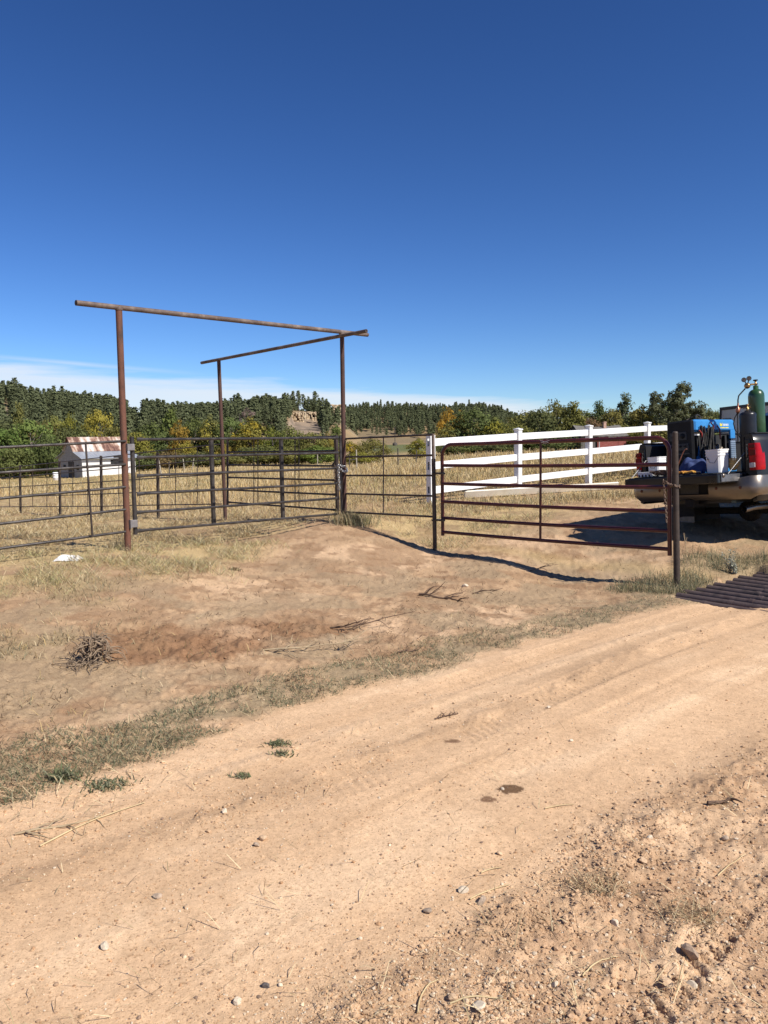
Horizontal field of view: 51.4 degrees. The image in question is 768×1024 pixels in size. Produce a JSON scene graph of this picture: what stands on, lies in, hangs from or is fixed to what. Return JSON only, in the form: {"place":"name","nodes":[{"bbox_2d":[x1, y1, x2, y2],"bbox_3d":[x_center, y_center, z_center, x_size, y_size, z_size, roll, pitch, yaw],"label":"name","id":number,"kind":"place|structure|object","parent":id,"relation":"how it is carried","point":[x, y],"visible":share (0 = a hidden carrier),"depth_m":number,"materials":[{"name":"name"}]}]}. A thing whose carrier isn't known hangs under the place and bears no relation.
{"place":"outdoors","nodes":[
{"label":"outdoors","id":0,"kind":"place"},
{"bbox_2d":[3,400,438,454],"bbox_3d":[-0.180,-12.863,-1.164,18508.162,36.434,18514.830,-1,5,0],"label":"hills","id":1,"kind":"structure","parent":0,"point":[305,426],"depth_m":433.13,"materials":[{"name":"plant"}]},
{"bbox_2d":[0,380,528,436],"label":"pine forest","id":2,"kind":"object","parent":1,"relation":"on","point":[83,402],"visible":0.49,"depth_m":382.10,"materials":[{"name":"plant"}]},
{"bbox_2d":[0,562,767,1023],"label":"dirt road","id":3,"kind":"structure","parent":0,"point":[722,678],"depth_m":3.38,"materials":[{"name":"soil"}]},
{"bbox_2d":[15,808,104,837],"bbox_3d":[-1.426,1.383,3.530,0.381,0.044,0.212,-3,6,-25],"label":"dry branch","id":4,"kind":"object","parent":3,"relation":"on","point":[38,828],"visible":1,"depth_m":3.52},
{"bbox_2d":[39,802,144,846],"bbox_3d":[-1.303,1.390,3.577,0.036,0.009,0.513,3,7,39],"label":"straw","id":5,"kind":"object","parent":3,"relation":"on","point":[46,842],"visible":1,"depth_m":3.54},
{"bbox_2d":[70,772,144,796],"bbox_3d":[-1.364,1.347,3.966,0.398,0.038,0.251,-1,5,0],"label":"weed","id":6,"kind":"object","parent":3,"relation":"on","point":[105,784],"visible":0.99,"depth_m":3.97,"materials":[{"name":"green plant"}]},
{"bbox_2d":[260,737,297,747],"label":"weed","id":7,"kind":"object","parent":3,"relation":"on","point":[275,743],"visible":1,"depth_m":4.47,"materials":[{"name":"green plant"}]},
{"bbox_2d":[268,748,298,757],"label":"weed","id":8,"kind":"object","parent":3,"relation":"on","point":[282,752],"visible":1,"depth_m":4.30,"materials":[{"name":"green plant"}]},
{"bbox_2d":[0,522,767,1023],"bbox_3d":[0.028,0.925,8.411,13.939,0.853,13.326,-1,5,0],"label":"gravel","id":9,"kind":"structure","parent":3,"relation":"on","point":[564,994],"depth_m":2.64,"materials":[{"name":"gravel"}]},
{"bbox_2d":[0,525,767,1023],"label":"dirt clods","id":10,"kind":"object","parent":3,"relation":"on","point":[490,943],"visible":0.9,"depth_m":3.11,"materials":[{"name":"soil"}]},
{"bbox_2d":[10,589,765,1023],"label":"pebbles","id":11,"kind":"object","parent":3,"relation":"on","point":[570,1015],"visible":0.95,"depth_m":2.64,"materials":[{"name":"stone"}]},
{"bbox_2d":[450,995,509,1003],"bbox_3d":[0.289,1.472,2.409,0.182,0.021,0.013,-1,5,-1],"label":"straw","id":12,"kind":"object","parent":3,"relation":"on","point":[457,1000],"visible":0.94,"depth_m":2.41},
{"bbox_2d":[547,855,650,908],"bbox_3d":[0.810,1.385,3.030,0.433,0.081,0.408,-1,5,0],"label":"dead tuft","id":13,"kind":"object","parent":3,"relation":"on","point":[598,884],"visible":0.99,"depth_m":3.00,"materials":[{"name":"plant"}]},
{"bbox_2d":[680,942,698,959],"bbox_3d":[1.002,1.443,2.612,0.050,0.053,0.062,-1,5,0],"label":"stone","id":14,"kind":"object","parent":3,"relation":"on","point":[689,951],"visible":1,"depth_m":2.60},
{"bbox_2d":[625,413,767,521],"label":"pickup truck","id":15,"kind":"object","parent":3,"relation":"on","point":[702,496],"visible":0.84,"depth_m":10.99,"materials":[{"name":"white paint"}]},
{"bbox_2d":[647,456,665,470],"bbox_3d":[4.025,-0.669,11.755,0.214,0.285,0.210,-4,2,-33],"label":"bucket","id":16,"kind":"object","parent":15,"relation":"in","point":[656,459],"visible":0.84,"depth_m":11.68,"materials":[{"name":"white plastic"}]},
{"bbox_2d":[679,457,706,474],"bbox_3d":[4.372,-0.657,11.242,0.400,0.244,0.460,-5,2,-44],"label":"jacket","id":17,"kind":"object","parent":15,"relation":"on","point":[690,464],"visible":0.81,"depth_m":11.11,"materials":[{"name":"blue fabric"}]},
{"bbox_2d":[667,414,736,474],"bbox_3d":[4.773,-1.028,12.005,1.074,0.894,0.452,-4,2,-33],"label":"welder generator","id":18,"kind":"object","parent":15,"relation":"in","point":[688,439],"visible":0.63,"depth_m":11.75,"materials":[{"name":"blue paint"}]},
{"bbox_2d":[699,422,720,458],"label":"welding leads","id":19,"kind":"object","parent":18,"relation":"hanging from","point":[708,442],"visible":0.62,"depth_m":11.65,"materials":[{"name":"rubber"}]},
{"bbox_2d":[705,449,728,472],"bbox_3d":[4.525,-0.691,10.832,0.240,0.318,0.236,-4,2,-33],"label":"bucket","id":20,"kind":"object","parent":15,"relation":"on","point":[716,460],"visible":0.95,"depth_m":10.75,"materials":[{"name":"white plastic"}]},
{"bbox_2d":[739,404,756,470],"bbox_3d":[5.122,-1.048,11.201,0.225,0.932,0.226,-4,2,-33],"label":"gas cylinder","id":21,"kind":"object","parent":15,"relation":"on","point":[747,420],"visible":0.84,"depth_m":11.13,"materials":[{"name":"grey metal"}]},
{"bbox_2d":[733,376,765,441],"bbox_3d":[5.280,-1.277,11.481,0.362,1.359,0.331,-4,2,-33],"label":"gas cylinder","id":22,"kind":"object","parent":15,"relation":"in","point":[756,399],"visible":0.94,"depth_m":11.39,"materials":[{"name":"green paint"}]},
{"bbox_2d":[639,878,762,936],"bbox_3d":[1.097,1.405,2.855,0.394,0.081,0.400,-1,5,0],"label":"dead tuft","id":23,"kind":"object","parent":3,"relation":"on","point":[698,912],"visible":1,"depth_m":2.81,"materials":[{"name":"plant"}]},
{"bbox_2d":[674,572,767,611],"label":"cattle guard","id":24,"kind":"object","parent":3,"relation":"on","point":[745,592],"visible":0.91,"depth_m":8.74,"materials":[{"name":"metal"}]},
{"bbox_2d":[707,797,742,804],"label":"dry branch","id":25,"kind":"object","parent":3,"relation":"on","point":[717,802],"visible":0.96,"depth_m":3.67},
{"bbox_2d":[0,449,767,796],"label":"ground","id":26,"kind":"structure","parent":0,"point":[326,551],"depth_m":8.15,"materials":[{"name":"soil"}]},
{"bbox_2d":[0,428,23,476],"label":"leafy tree","id":27,"kind":"object","parent":26,"relation":"on","point":[2,433],"visible":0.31,"depth_m":107.11,"materials":[{"name":"green plant"}]},
{"bbox_2d":[10,402,26,430],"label":"leafy tree","id":28,"kind":"object","parent":26,"relation":"on","point":[19,414],"visible":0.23,"depth_m":126.45,"materials":[{"name":"green plant"}]},
{"bbox_2d":[0,448,40,477],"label":"leafy tree","id":29,"kind":"object","parent":26,"relation":"on","point":[14,454],"visible":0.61,"depth_m":101.52,"materials":[{"name":"green plant"}]},
{"bbox_2d":[1,417,62,476],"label":"leafy tree","id":30,"kind":"object","parent":26,"relation":"on","point":[28,426],"visible":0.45,"depth_m":108.59,"materials":[{"name":"green plant"}]},
{"bbox_2d":[24,434,61,476],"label":"leafy tree","id":31,"kind":"object","parent":26,"relation":"on","point":[43,455],"visible":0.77,"depth_m":102.36,"materials":[{"name":"green plant"}]},
{"bbox_2d":[38,414,68,436],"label":"leafy tree","id":32,"kind":"object","parent":26,"relation":"on","point":[54,421],"visible":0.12,"depth_m":124.58,"materials":[{"name":"green plant"}]},
{"bbox_2d":[34,760,90,784],"bbox_3d":[-1.627,1.323,4.039,0.265,0.086,0.213,-1,5,0],"label":"weed","id":33,"kind":"object","parent":26,"relation":"on","point":[67,774],"visible":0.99,"depth_m":4.05,"materials":[{"name":"green plant"}]},
{"bbox_2d":[0,440,125,549],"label":"corral fence","id":34,"kind":"object","parent":26,"relation":"on","point":[89,490],"visible":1,"depth_m":9.62,"materials":[{"name":"metal"}]},
{"bbox_2d":[50,424,81,462],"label":"leafy tree","id":35,"kind":"object","parent":26,"relation":"on","point":[58,434],"visible":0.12,"depth_m":119.88,"materials":[{"name":"green plant"}]},
{"bbox_2d":[55,411,77,435],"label":"leafy tree","id":36,"kind":"object","parent":26,"relation":"on","point":[64,424],"visible":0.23,"depth_m":122.71,"materials":[{"name":"green plant"}]},
{"bbox_2d":[62,424,95,448],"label":"leafy tree","id":37,"kind":"object","parent":26,"relation":"on","point":[79,432],"visible":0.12,"depth_m":111.04,"materials":[{"name":"green plant"}]},
{"bbox_2d":[51,629,127,677],"bbox_3d":[-2.163,1.011,5.877,0.506,0.273,0.502,-5,7,-40],"label":"root clump","id":38,"kind":"object","parent":26,"relation":"on","point":[90,651],"visible":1,"depth_m":5.90,"materials":[{"name":"wood"}]},
{"bbox_2d":[54,437,136,477],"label":"barn","id":39,"kind":"structure","parent":26,"relation":"on","point":[72,452],"depth_m":97.36,"materials":[{"name":"metal"}]},
{"bbox_2d":[80,407,116,436],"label":"leafy tree","id":40,"kind":"object","parent":26,"relation":"on","point":[98,419],"visible":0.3,"depth_m":120.50,"materials":[{"name":"yellow plant"}]},
{"bbox_2d":[0,444,221,516],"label":"pipe fence","id":41,"kind":"object","parent":26,"relation":"on","point":[59,484],"visible":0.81,"depth_m":19.47,"materials":[{"name":"brown metal"}]},
{"bbox_2d":[102,424,131,443],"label":"leafy tree","id":42,"kind":"object","parent":26,"relation":"on","point":[111,431],"visible":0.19,"depth_m":112.78,"materials":[{"name":"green plant"}]},
{"bbox_2d":[128,432,155,469],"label":"leafy tree","id":43,"kind":"object","parent":26,"relation":"on","point":[140,446],"visible":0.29,"depth_m":114.28,"materials":[{"name":"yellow plant"}]},
{"bbox_2d":[135,451,155,470],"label":"leafy tree","id":44,"kind":"object","parent":26,"relation":"on","point":[144,462],"visible":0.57,"depth_m":105.02,"materials":[{"name":"green plant"}]},
{"bbox_2d":[130,420,165,462],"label":"leafy tree","id":45,"kind":"object","parent":26,"relation":"on","point":[150,430],"visible":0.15,"depth_m":122.48,"materials":[{"name":"green plant"}]},
{"bbox_2d":[148,430,180,460],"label":"leafy tree","id":46,"kind":"object","parent":26,"relation":"on","point":[156,447],"visible":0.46,"depth_m":116.52,"materials":[{"name":"green plant"}]},
{"bbox_2d":[155,405,178,466],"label":"leafy tree","id":47,"kind":"object","parent":26,"relation":"on","point":[168,421],"visible":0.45,"depth_m":120.64,"materials":[{"name":"green plant"}]},
{"bbox_2d":[147,451,191,468],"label":"leafy tree","id":48,"kind":"object","parent":26,"relation":"on","point":[163,460],"visible":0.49,"depth_m":106.33,"materials":[{"name":"green plant"}]},
{"bbox_2d":[167,419,190,454],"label":"leafy tree","id":49,"kind":"object","parent":26,"relation":"on","point":[179,433],"visible":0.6,"depth_m":116.06,"materials":[{"name":"orange plant"}]},
{"bbox_2d":[174,440,196,465],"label":"leafy tree","id":50,"kind":"object","parent":26,"relation":"on","point":[188,450],"visible":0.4,"depth_m":111.03,"materials":[{"name":"yellow plant"}]},
{"bbox_2d":[175,415,214,454],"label":"leafy tree","id":51,"kind":"object","parent":26,"relation":"on","point":[192,424],"visible":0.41,"depth_m":118.67,"materials":[{"name":"green plant"}]},
{"bbox_2d":[172,452,219,466],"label":"leafy tree","id":52,"kind":"object","parent":26,"relation":"on","point":[202,463],"visible":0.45,"depth_m":104.96,"materials":[{"name":"green plant"}]},
{"bbox_2d":[195,413,225,458],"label":"leafy tree","id":53,"kind":"object","parent":26,"relation":"on","point":[211,424],"visible":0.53,"depth_m":116.70,"materials":[{"name":"yellow plant"}]},
{"bbox_2d":[75,300,368,550],"bbox_3d":[-1.967,-1.158,12.949,3.476,3.608,6.516,-1,5,0],"label":"overhead pipe frame","id":54,"kind":"object","parent":26,"relation":"on","point":[123,456],"visible":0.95,"depth_m":11.28,"materials":[{"name":"metal"}]},
{"bbox_2d":[126,435,342,534],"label":"corral gate","id":55,"kind":"structure","parent":54,"relation":"attached to","point":[133,523],"depth_m":11.54,"materials":[{"name":"metal"}]},
{"bbox_2d":[226,435,339,511],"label":"corral gate","id":56,"kind":"structure","parent":54,"relation":"attached to","point":[336,463],"depth_m":14.35,"materials":[{"name":"brown metal"}]},
{"bbox_2d":[206,453,251,465],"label":"leafy tree","id":57,"kind":"object","parent":26,"relation":"on","point":[237,459],"visible":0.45,"depth_m":103.93,"materials":[{"name":"green plant"}]},
{"bbox_2d":[212,415,249,453],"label":"leafy tree","id":58,"kind":"object","parent":26,"relation":"on","point":[229,422],"visible":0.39,"depth_m":117.23,"materials":[{"name":"green plant"}]},
{"bbox_2d":[231,416,267,463],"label":"leafy tree","id":59,"kind":"object","parent":26,"relation":"on","point":[250,426],"visible":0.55,"depth_m":115.44,"materials":[{"name":"yellow plant"}]},
{"bbox_2d":[233,445,278,464],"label":"leafy tree","id":60,"kind":"object","parent":26,"relation":"on","point":[262,448],"visible":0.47,"depth_m":106.12,"materials":[{"name":"green plant"}]},
{"bbox_2d":[258,425,284,462],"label":"leafy tree","id":61,"kind":"object","parent":26,"relation":"on","point":[271,435],"visible":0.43,"depth_m":115.33,"materials":[{"name":"green plant"}]},
{"bbox_2d":[0,477,554,596],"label":"dry grass","id":62,"kind":"structure","parent":26,"relation":"on","point":[17,531],"depth_m":12.58,"materials":[{"name":"plant"}]},
{"bbox_2d":[255,447,309,464],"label":"leafy tree","id":63,"kind":"object","parent":26,"relation":"on","point":[289,459],"visible":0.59,"depth_m":105.00,"materials":[{"name":"green plant"}]},
{"bbox_2d":[275,425,308,462],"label":"leafy tree","id":64,"kind":"object","parent":26,"relation":"on","point":[290,434],"visible":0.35,"depth_m":114.46,"materials":[{"name":"green plant"}]},
{"bbox_2d":[292,430,330,458],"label":"leafy tree","id":65,"kind":"object","parent":26,"relation":"on","point":[302,445],"visible":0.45,"depth_m":113.71,"materials":[{"name":"green plant"}]},
{"bbox_2d":[294,445,338,463],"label":"leafy tree","id":66,"kind":"object","parent":26,"relation":"on","point":[326,459],"visible":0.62,"depth_m":104.94,"materials":[{"name":"green plant"}]},
{"bbox_2d":[265,628,376,657],"bbox_3d":[-0.489,1.044,6.347,0.910,0.119,0.484,-3,6,-24],"label":"dry branch","id":67,"kind":"object","parent":26,"relation":"on","point":[346,642],"visible":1,"depth_m":6.29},
{"bbox_2d":[338,441,365,455],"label":"bush","id":68,"kind":"object","parent":26,"relation":"on","point":[349,444],"visible":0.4,"depth_m":99.23,"materials":[{"name":"yellow plant"}]},
{"bbox_2d":[326,503,381,528],"bbox_3d":[-0.511,0.072,13.168,1.014,0.401,0.950,3,6,35],"label":"grass tuft","id":69,"kind":"object","parent":26,"relation":"on","point":[352,519],"visible":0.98,"depth_m":13.06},
{"bbox_2d":[346,452,377,464],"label":"bush","id":70,"kind":"object","parent":26,"relation":"on","point":[363,460],"visible":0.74,"depth_m":91.26,"materials":[{"name":"green plant"}]},
{"bbox_2d":[0,529,739,806],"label":"twig litter","id":71,"kind":"object","parent":26,"relation":"on","point":[258,671],"visible":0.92,"depth_m":6.65,"materials":[{"name":"wood"}]},
{"bbox_2d":[356,438,395,462],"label":"bush","id":72,"kind":"object","parent":26,"relation":"on","point":[368,447],"visible":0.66,"depth_m":97.13,"materials":[{"name":"green plant"}]},
{"bbox_2d":[0,447,766,523],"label":"pasture grass","id":73,"kind":"structure","parent":26,"relation":"on","point":[420,468],"depth_m":31.13,"materials":[{"name":"plant"}]},
{"bbox_2d":[0,543,767,807],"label":"verge grass","id":74,"kind":"structure","parent":26,"relation":"on","point":[678,587],"depth_m":5.20,"materials":[{"name":"plant"}]},
{"bbox_2d":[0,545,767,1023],"bbox_3d":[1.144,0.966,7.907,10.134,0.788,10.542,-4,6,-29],"label":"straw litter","id":75,"kind":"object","parent":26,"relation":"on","point":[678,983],"visible":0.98,"depth_m":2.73,"materials":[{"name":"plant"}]},
{"bbox_2d":[403,438,425,457],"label":"bush","id":76,"kind":"object","parent":26,"relation":"on","point":[414,447],"visible":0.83,"depth_m":99.18,"materials":[{"name":"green plant"}]},
{"bbox_2d":[431,434,436,550],"bbox_3d":[0.758,-0.168,11.865,0.115,1.978,0.100,-1,5,0],"label":"gate post","id":77,"kind":"object","parent":26,"relation":"on","point":[433,466],"visible":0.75,"depth_m":11.85,"materials":[{"name":"brown metal"}]},
{"bbox_2d":[345,434,431,517],"bbox_3d":[0.052,-0.573,12.572,0.047,1.289,1.969,-6,7,-44],"label":"corral fence","id":78,"kind":"object","parent":77,"relation":"attached to","point":[411,475],"visible":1,"depth_m":12.51,"materials":[{"name":"brown metal"}]},
{"bbox_2d":[435,436,671,555],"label":"tube gate","id":79,"kind":"structure","parent":77,"relation":"attached to","point":[540,506],"depth_m":10.32,"materials":[{"name":"metal"}]},
{"bbox_2d":[419,582,468,601],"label":"dry branch","id":80,"kind":"object","parent":26,"relation":"on","point":[434,591],"visible":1,"depth_m":8.65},
{"bbox_2d":[434,406,456,431],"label":"leafy tree","id":81,"kind":"object","parent":26,"relation":"on","point":[445,417],"visible":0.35,"depth_m":114.79,"materials":[{"name":"plant"}]},
{"bbox_2d":[434,423,459,454],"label":"leafy tree","id":82,"kind":"object","parent":26,"relation":"on","point":[445,431],"visible":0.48,"depth_m":111.00,"materials":[{"name":"green plant"}]},
{"bbox_2d":[435,445,487,454],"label":"leafy tree","id":83,"kind":"object","parent":26,"relation":"on","point":[461,449],"visible":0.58,"depth_m":104.22,"materials":[{"name":"green plant"}]},
{"bbox_2d":[447,406,502,452],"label":"leafy tree","id":84,"kind":"object","parent":26,"relation":"on","point":[466,422],"visible":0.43,"depth_m":110.92,"materials":[{"name":"green plant"}]},
{"bbox_2d":[477,417,513,451],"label":"leafy tree","id":85,"kind":"object","parent":26,"relation":"on","point":[497,425],"visible":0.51,"depth_m":109.66,"materials":[{"name":"green plant"}]},
{"bbox_2d":[470,444,527,451],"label":"leafy tree","id":86,"kind":"object","parent":26,"relation":"on","point":[497,448],"visible":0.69,"depth_m":103.17,"materials":[{"name":"green plant"}]},
{"bbox_2d":[494,423,534,450],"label":"leafy tree","id":87,"kind":"object","parent":26,"relation":"on","point":[512,427],"visible":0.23,"depth_m":108.45,"materials":[{"name":"green plant"}]},
{"bbox_2d":[413,489,634,517],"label":"tall grass","id":88,"kind":"structure","parent":26,"relation":"on","point":[612,495],"depth_m":15.57,"materials":[{"name":"plant"}]},
{"bbox_2d":[504,409,564,430],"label":"leafy tree","id":89,"kind":"object","parent":26,"relation":"on","point":[518,418],"visible":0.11,"depth_m":123.00,"materials":[{"name":"green plant"}]},
{"bbox_2d":[464,482,618,497],"bbox_3d":[3.374,-0.472,16.880,3.586,0.233,0.102,-2,5,-16],"label":"fence rail","id":90,"kind":"object","parent":26,"relation":"on","point":[491,492],"visible":0.68,"depth_m":16.70,"materials":[{"name":"plastic"}]},
{"bbox_2d":[521,407,561,447],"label":"leafy tree","id":91,"kind":"object","parent":26,"relation":"on","point":[536,424],"visible":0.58,"depth_m":110.47,"materials":[{"name":"green plant"}]},
{"bbox_2d":[522,437,582,450],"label":"leafy tree","id":92,"kind":"object","parent":26,"relation":"on","point":[552,446],"visible":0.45,"depth_m":105.07,"materials":[{"name":"green plant"}]},
{"bbox_2d":[535,398,575,448],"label":"leafy tree","id":93,"kind":"object","parent":26,"relation":"on","point":[557,411],"visible":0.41,"depth_m":113.03,"materials":[{"name":"green plant"}]},
{"bbox_2d":[426,422,698,504],"bbox_3d":[6.965,-1.613,21.104,16.570,1.952,0.156,-6,7,-42],"label":"vinyl fence","id":94,"kind":"object","parent":26,"relation":"on","point":[519,457],"visible":0.5,"depth_m":17.75,"materials":[{"name":"plastic"}]},
{"bbox_2d":[562,400,585,448],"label":"leafy tree","id":95,"kind":"object","parent":26,"relation":"on","point":[577,418],"visible":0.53,"depth_m":111.84,"materials":[{"name":"green plant"}]},
{"bbox_2d":[567,422,628,449],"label":"shed","id":96,"kind":"structure","parent":26,"relation":"on","point":[604,444],"depth_m":108.27,"materials":[{"name":"red wood"}]},
{"bbox_2d":[591,399,606,424],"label":"leafy tree","id":97,"kind":"object","parent":26,"relation":"on","point":[598,412],"visible":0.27,"depth_m":122.83,"materials":[{"name":"green plant"}]},
{"bbox_2d":[598,407,625,426],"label":"leafy tree","id":98,"kind":"object","parent":26,"relation":"on","point":[611,415],"visible":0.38,"depth_m":118.79,"materials":[{"name":"green plant"}]},
{"bbox_2d":[614,392,636,426],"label":"leafy tree","id":99,"kind":"object","parent":26,"relation":"on","point":[622,407],"visible":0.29,"depth_m":120.50,"materials":[{"name":"green plant"}]},
{"bbox_2d":[623,404,659,444],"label":"leafy tree","id":100,"kind":"object","parent":26,"relation":"on","point":[636,416],"visible":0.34,"depth_m":112.86,"materials":[{"name":"green plant"}]},
{"bbox_2d":[629,423,667,443],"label":"leafy tree","id":101,"kind":"object","parent":26,"relation":"on","point":[659,433],"visible":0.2,"depth_m":106.01,"materials":[{"name":"green plant"}]},
{"bbox_2d":[642,381,705,432],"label":"leafy tree","id":102,"kind":"object","parent":26,"relation":"on","point":[675,402],"visible":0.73,"depth_m":110.60,"materials":[{"name":"green plant"}]},
{"bbox_2d":[672,431,679,584],"bbox_3d":[3.388,0.103,9.251,0.128,2.070,0.074,-1,5,0],"label":"latch post","id":103,"kind":"object","parent":26,"relation":"on","point":[676,530],"visible":0.84,"depth_m":9.21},
{"bbox_2d":[687,400,718,419],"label":"leafy tree","id":104,"kind":"object","parent":26,"relation":"on","point":[709,411],"visible":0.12,"depth_m":116.85,"materials":[{"name":"green plant"}]},
{"bbox_2d":[719,402,767,440],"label":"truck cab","id":105,"kind":"object","parent":26,"relation":"on","point":[727,413],"visible":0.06,"depth_m":22.82,"materials":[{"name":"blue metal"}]},
{"bbox_2d":[0,0,767,422],"label":"sky","id":106,"kind":"structure","parent":0,"point":[519,205],"materials":[{"name":"blue"}]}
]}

